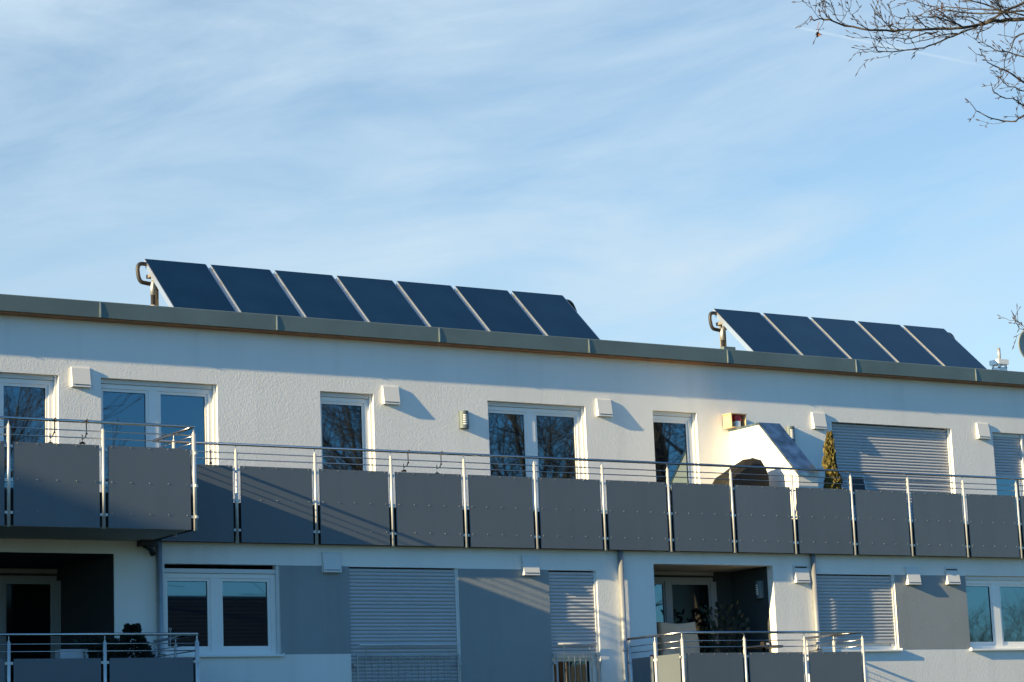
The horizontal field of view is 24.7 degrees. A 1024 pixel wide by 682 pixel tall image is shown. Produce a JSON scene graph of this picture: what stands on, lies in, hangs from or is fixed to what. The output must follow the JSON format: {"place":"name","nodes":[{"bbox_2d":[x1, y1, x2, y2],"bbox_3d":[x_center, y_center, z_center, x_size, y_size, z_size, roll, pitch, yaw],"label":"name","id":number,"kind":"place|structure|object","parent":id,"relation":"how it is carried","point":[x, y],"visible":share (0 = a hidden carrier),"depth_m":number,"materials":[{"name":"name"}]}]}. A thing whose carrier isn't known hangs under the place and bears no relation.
{"place":"outdoors","nodes":[
{"label":"outdoors","id":0,"kind":"place"},
{"bbox_2d":[107,623,154,681],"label":"conifer","id":1,"kind":"object","parent":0,"point":[132,628],"visible":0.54,"depth_m":31.97,"materials":[{"name":"green plant"}]},
{"bbox_2d":[0,0,1023,371],"label":"sky","id":2,"kind":"structure","parent":0,"point":[654,167],"materials":[{"name":"blue"}]},
{"bbox_2d":[660,649,681,681],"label":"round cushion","id":3,"kind":"object","parent":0,"point":[667,652],"visible":0.29,"depth_m":37.75,"materials":[{"name":"grey fabric"}]},
{"label":"ground","id":4,"kind":"structure","parent":0,"visible":0},
{"bbox_2d":[0,294,1023,681],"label":"apartment building","id":5,"kind":"structure","parent":4,"relation":"on","point":[268,612],"depth_m":37.38,"materials":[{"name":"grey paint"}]},
{"bbox_2d":[0,373,56,489],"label":"window","id":6,"kind":"structure","parent":5,"relation":"in","point":[21,395],"depth_m":34.71,"materials":[{"name":"white"}]},
{"bbox_2d":[0,568,60,681],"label":"window","id":7,"kind":"structure","parent":5,"relation":"in","point":[28,604],"depth_m":34.31,"materials":[{"name":"grey glass"}]},
{"bbox_2d":[70,367,90,387],"bbox_3d":[-6.462,0.541,35.076,0.302,0.310,0.074,4,-12,-32],"label":"wall vent","id":8,"kind":"object","parent":5,"relation":"attached to","point":[79,377],"depth_m":35.06,"materials":[{"name":"grey plastic"}]},
{"bbox_2d":[73,636,120,681],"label":"potted plant","id":9,"kind":"object","parent":5,"relation":"on","point":[90,647],"visible":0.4,"depth_m":31.83,"materials":[{"name":"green plant"}]},
{"bbox_2d":[0,416,198,539],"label":"balcony railing","id":10,"kind":"object","parent":5,"relation":"on","point":[56,484],"visible":1,"depth_m":31.39,"materials":[{"name":"silver metal"}]},
{"bbox_2d":[0,632,200,681],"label":"balcony railing","id":11,"kind":"object","parent":5,"relation":"on","point":[175,668],"visible":1,"depth_m":31.00,"materials":[{"name":"silver metal"}]},
{"bbox_2d":[101,379,216,491],"bbox_3d":[-5.403,1.656,35.688,1.914,2.085,0.120,4,-12,-32],"label":"window","id":12,"kind":"structure","parent":5,"relation":"in","point":[121,400],"depth_m":35.80,"materials":[{"name":"white plastic"}]},
{"bbox_2d":[164,565,284,657],"bbox_3d":[-4.173,3.889,33.736,1.869,1.331,0.195,4,-12,-32],"label":"window","id":13,"kind":"structure","parent":5,"relation":"in","point":[231,611],"depth_m":33.79,"materials":[{"name":"white plastic"}]},
{"bbox_2d":[321,552,341,572],"bbox_3d":[-2.673,3.282,34.715,0.302,0.310,0.074,4,-12,-32],"label":"wall vent","id":14,"kind":"object","parent":5,"relation":"attached to","point":[331,562],"depth_m":34.70,"materials":[{"name":"grey plastic"}]},
{"bbox_2d":[320,392,373,470],"bbox_3d":[-2.663,1.864,37.381,0.962,2.076,0.120,4,-12,-32],"label":"window","id":15,"kind":"structure","parent":5,"relation":"in","point":[346,419],"depth_m":37.50,"materials":[{"name":"white"}]},
{"bbox_2d":[136,262,576,311],"bbox_3d":[-2.156,-0.447,40.072,8.702,1.399,1.333,4,-12,-32],"label":"mounting frame","id":16,"kind":"object","parent":5,"relation":"on","point":[154,292],"visible":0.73,"depth_m":38.39,"materials":[{"name":"metal"}]},
{"bbox_2d":[143,259,238,311],"bbox_3d":[-5.118,-0.713,38.083,1.190,1.505,1.661,4,-12,-32],"label":"solar collector","id":17,"kind":"object","parent":16,"relation":"on","point":[189,285],"visible":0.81,"depth_m":38.24,"materials":[{"name":"blue glass"}]},
{"bbox_2d":[209,265,303,316],"bbox_3d":[-4.110,-0.639,38.706,1.190,1.505,1.661,4,-12,-32],"label":"solar collector","id":18,"kind":"object","parent":16,"relation":"on","point":[255,290],"visible":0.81,"depth_m":38.87,"materials":[{"name":"blue glass"}]},
{"bbox_2d":[273,270,367,321],"bbox_3d":[-3.102,-0.564,39.329,1.190,1.505,1.661,4,-12,-32],"label":"solar collector","id":19,"kind":"object","parent":16,"relation":"on","point":[312,295],"visible":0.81,"depth_m":39.49,"materials":[{"name":"blue glass"}]},
{"bbox_2d":[335,276,427,325],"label":"solar collector","id":20,"kind":"object","parent":16,"relation":"on","point":[380,301],"visible":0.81,"depth_m":40.12,"materials":[{"name":"blue glass"}]},
{"bbox_2d":[395,281,487,330],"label":"solar collector","id":21,"kind":"object","parent":16,"relation":"on","point":[442,306],"visible":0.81,"depth_m":40.74,"materials":[{"name":"blue glass"}]},
{"bbox_2d":[454,286,544,334],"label":"solar collector","id":22,"kind":"object","parent":16,"relation":"on","point":[494,310],"visible":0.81,"depth_m":41.36,"materials":[{"name":"blue glass"}]},
{"bbox_2d":[510,291,599,339],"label":"solar collector","id":23,"kind":"object","parent":16,"relation":"on","point":[554,315],"visible":0.64,"depth_m":41.98,"materials":[{"name":"blue glass"}]},
{"bbox_2d":[382,385,399,404],"bbox_3d":[-1.954,0.875,37.862,0.302,0.310,0.074,4,-12,-32],"label":"wall vent","id":24,"kind":"object","parent":5,"relation":"attached to","point":[390,395],"depth_m":37.84,"materials":[{"name":"grey plastic"}]},
{"bbox_2d":[349,568,460,681],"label":"window","id":25,"kind":"structure","parent":5,"relation":"in","point":[388,606],"depth_m":35.27,"materials":[{"name":"white"}]},
{"bbox_2d":[351,643,461,681],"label":"window railing","id":26,"kind":"object","parent":5,"relation":"attached to","point":[356,665],"depth_m":35.09,"materials":[{"name":"metal"}]},
{"bbox_2d":[458,410,468,428],"bbox_3d":[-0.776,1.292,38.508,0.176,0.296,0.095,4,-12,-32],"label":"wall lamp","id":27,"kind":"object","parent":5,"relation":"attached to","point":[463,419],"visible":1,"depth_m":38.48,"materials":[{"name":"grey metal"}]},
{"bbox_2d":[521,556,539,575],"bbox_3d":[0.294,3.507,36.549,0.302,0.310,0.074,4,-12,-32],"label":"wall vent","id":28,"kind":"object","parent":5,"relation":"attached to","point":[529,565],"depth_m":36.53,"materials":[{"name":"grey plastic"}]},
{"bbox_2d":[487,401,586,507],"bbox_3d":[0.401,2.090,39.275,1.944,2.079,0.120,4,-12,-32],"label":"window","id":29,"kind":"structure","parent":5,"relation":"in","point":[520,429],"depth_m":39.37,"materials":[{"name":"white"}]},
{"bbox_2d":[548,571,600,681],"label":"window","id":30,"kind":"structure","parent":5,"relation":"in","point":[573,595],"depth_m":36.89,"materials":[{"name":"white"}]},
{"bbox_2d":[552,643,601,681],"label":"window railing","id":31,"kind":"object","parent":5,"relation":"attached to","point":[598,662],"depth_m":36.69,"materials":[{"name":"metal"}]},
{"bbox_2d":[157,440,1023,558],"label":"terrace railing","id":32,"kind":"object","parent":5,"relation":"attached to","point":[277,503],"visible":0.98,"depth_m":37.14,"materials":[{"name":"silver metal"}]},
{"bbox_2d":[596,399,612,416],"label":"wall vent","id":33,"kind":"object","parent":5,"relation":"attached to","point":[603,407],"depth_m":40.03,"materials":[{"name":"grey plastic"}]},
{"bbox_2d":[653,411,697,511],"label":"window","id":34,"kind":"structure","parent":5,"relation":"in","point":[674,433],"depth_m":40.90,"materials":[{"name":"white"}]},
{"bbox_2d":[656,622,699,681],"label":"covered chair","id":35,"kind":"object","parent":5,"relation":"on","point":[663,627],"visible":0.41,"depth_m":38.23,"materials":[{"name":"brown fabric"}]},
{"bbox_2d":[654,571,719,652],"bbox_3d":[2.624,4.885,39.112,2.040,2.070,0.090,4,-12,-32],"label":"window","id":36,"kind":"structure","parent":5,"relation":"in","point":[678,600],"depth_m":39.44,"materials":[{"name":"grey glass"}]},
{"bbox_2d":[698,624,720,652],"bbox_3d":[3.142,5.313,39.003,0.675,1.167,0.669,4,-12,-32],"label":"potted plant","id":37,"kind":"object","parent":5,"relation":"on","point":[704,644],"visible":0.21,"depth_m":38.94,"materials":[{"name":"green plant"}]},
{"bbox_2d":[700,601,749,668],"bbox_3d":[3.566,5.123,39.024,0.828,1.514,0.853,-5,-11,15],"label":"potted plant","id":38,"kind":"object","parent":5,"relation":"on","point":[732,637],"visible":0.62,"depth_m":39.00,"materials":[{"name":"green plant"}]},
{"bbox_2d":[712,458,768,513],"bbox_3d":[3.873,2.533,39.746,0.966,1.106,0.540,4,-12,-32],"label":"covered grill","id":39,"kind":"object","parent":5,"relation":"on","point":[752,462],"visible":0.33,"depth_m":39.59,"materials":[{"name":"black fabric"}]},
{"bbox_2d":[627,631,866,681],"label":"balcony railing","id":40,"kind":"object","parent":5,"relation":"on","point":[834,666],"visible":1,"depth_m":36.78,"materials":[{"name":"silver metal"}]},
{"bbox_2d":[755,581,763,598],"bbox_3d":[4.142,4.181,39.327,0.095,0.296,0.176,4,-12,-32],"label":"wall lamp","id":41,"kind":"object","parent":5,"relation":"attached to","point":[759,589],"visible":1,"depth_m":39.28,"materials":[{"name":"grey metal"}]},
{"bbox_2d":[746,645,782,651],"bbox_3d":[4.142,5.363,38.295,0.632,0.730,0.632,4,-12,-32],"label":"side table","id":42,"kind":"object","parent":5,"relation":"on","point":[763,649],"visible":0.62,"depth_m":38.25,"materials":[{"name":"black metal"}]},
{"bbox_2d":[760,642,771,644],"bbox_3d":[4.170,4.971,38.393,0.160,0.070,0.103,4,-12,-32],"label":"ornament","id":43,"kind":"object","parent":42,"relation":"on","point":[765,643],"visible":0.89,"depth_m":38.35,"materials":[{"name":"white metal"}]},
{"bbox_2d":[728,422,819,518],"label":"stair shaft","id":44,"kind":"object","parent":5,"relation":"on","point":[771,444],"visible":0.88,"depth_m":40.43,"materials":[{"name":"paint"}]},
{"bbox_2d":[722,413,746,428],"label":"wooden box","id":45,"kind":"object","parent":44,"relation":"on","point":[732,420],"visible":1,"depth_m":41.29,"materials":[{"name":"yellow wood"}]},
{"bbox_2d":[785,426,794,441],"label":"wall lamp","id":46,"kind":"object","parent":5,"relation":"attached to","point":[790,430],"visible":0.78,"depth_m":42.08,"materials":[{"name":"grey metal"}]},
{"bbox_2d":[793,564,809,582],"bbox_3d":[4.877,3.913,39.367,0.302,0.310,0.074,4,-12,-32],"label":"wall vent","id":47,"kind":"object","parent":5,"relation":"attached to","point":[801,573],"depth_m":39.34,"materials":[{"name":"grey plastic"}]},
{"bbox_2d":[811,412,826,429],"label":"wall vent","id":48,"kind":"object","parent":5,"relation":"attached to","point":[818,420],"depth_m":42.49,"materials":[{"name":"grey plastic"}]},
{"bbox_2d":[708,311,953,346],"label":"mounting frame","id":49,"kind":"object","parent":5,"relation":"on","point":[721,329],"visible":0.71,"depth_m":44.51,"materials":[{"name":"metal"}]},
{"bbox_2d":[713,309,800,354],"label":"solar collector","id":50,"kind":"object","parent":49,"relation":"on","point":[754,331],"visible":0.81,"depth_m":44.34,"materials":[{"name":"blue glass"}]},
{"bbox_2d":[762,313,849,358],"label":"solar collector","id":51,"kind":"object","parent":49,"relation":"on","point":[803,335],"visible":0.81,"depth_m":44.99,"materials":[{"name":"blue glass"}]},
{"bbox_2d":[810,317,896,361],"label":"solar collector","id":52,"kind":"object","parent":49,"relation":"on","point":[850,339],"visible":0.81,"depth_m":45.61,"materials":[{"name":"blue glass"}]},
{"bbox_2d":[857,321,942,365],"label":"solar collector","id":53,"kind":"object","parent":49,"relation":"on","point":[898,343],"visible":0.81,"depth_m":46.23,"materials":[{"name":"blue glass"}]},
{"bbox_2d":[902,325,986,368],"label":"solar collector","id":54,"kind":"object","parent":49,"relation":"on","point":[943,347],"visible":0.64,"depth_m":46.85,"materials":[{"name":"blue glass"}]},
{"bbox_2d":[822,430,842,488],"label":"thuja","id":55,"kind":"object","parent":5,"relation":"on","point":[829,459],"visible":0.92,"depth_m":40.21,"materials":[{"name":"green plant"}]},
{"bbox_2d":[817,575,902,651],"bbox_3d":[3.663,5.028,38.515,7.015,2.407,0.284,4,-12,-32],"label":"window","id":56,"kind":"structure","parent":5,"relation":"in","point":[866,604],"depth_m":39.98,"materials":[{"name":"white plastic"}]},
{"bbox_2d":[846,475,883,504],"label":"garden chair","id":57,"kind":"object","parent":5,"relation":"on","point":[858,481],"visible":0.21,"depth_m":41.60,"materials":[{"name":"grey fabric"}]},
{"bbox_2d":[832,423,953,520],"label":"window","id":58,"kind":"structure","parent":5,"relation":"in","point":[857,447],"depth_m":43.46,"materials":[{"name":"white"}]},
{"bbox_2d":[905,567,920,584],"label":"wall vent","id":59,"kind":"object","parent":5,"relation":"attached to","point":[912,575],"depth_m":40.64,"materials":[{"name":"grey plastic"}]},
{"bbox_2d":[944,567,960,584],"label":"wall vent","id":60,"kind":"object","parent":5,"relation":"attached to","point":[952,576],"depth_m":41.12,"materials":[{"name":"grey plastic"}]},
{"bbox_2d":[976,423,990,438],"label":"wall vent","id":61,"kind":"object","parent":5,"relation":"attached to","point":[982,431],"depth_m":44.59,"materials":[{"name":"grey plastic"}]},
{"bbox_2d":[965,576,1023,650],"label":"window","id":62,"kind":"structure","parent":5,"relation":"in","point":[995,604],"depth_m":41.68,"materials":[{"name":"white"}]},
{"bbox_2d":[989,348,1008,370],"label":"roof vent","id":63,"kind":"object","parent":5,"relation":"on","point":[999,362],"visible":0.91,"depth_m":48.31,"materials":[{"name":"silver metal"}]},
{"bbox_2d":[992,433,1023,525],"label":"window","id":64,"kind":"structure","parent":5,"relation":"in","point":[1008,448],"depth_m":45.00,"materials":[{"name":"white"}]},
{"bbox_2d":[1018,330,1023,356],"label":"satellite dish","id":65,"kind":"object","parent":5,"relation":"on","point":[1021,343],"visible":0.97,"depth_m":48.76,"materials":[{"name":"grey"}]},
{"bbox_2d":[792,0,1023,348],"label":"bare tree","id":66,"kind":"object","parent":4,"relation":"on","point":[1007,11],"visible":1,"depth_m":12.41,"materials":[{"name":"brown plant"}]},
{"bbox_3d":[-5.960,4.628,31.686,0.500,0.570,0.300,4,-12,-32],"label":"bench","id":67,"kind":"object","parent":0,"visible":0},
{"bbox_2d":[55,649,87,658],"bbox_3d":[-5.974,4.269,31.753,0.400,0.160,0.200,4,-12,-32],"label":"planter box","id":68,"kind":"object","parent":67,"relation":"on","point":[69,654],"visible":0.64,"depth_m":31.66,"materials":[{"name":"grey"}]}
]}

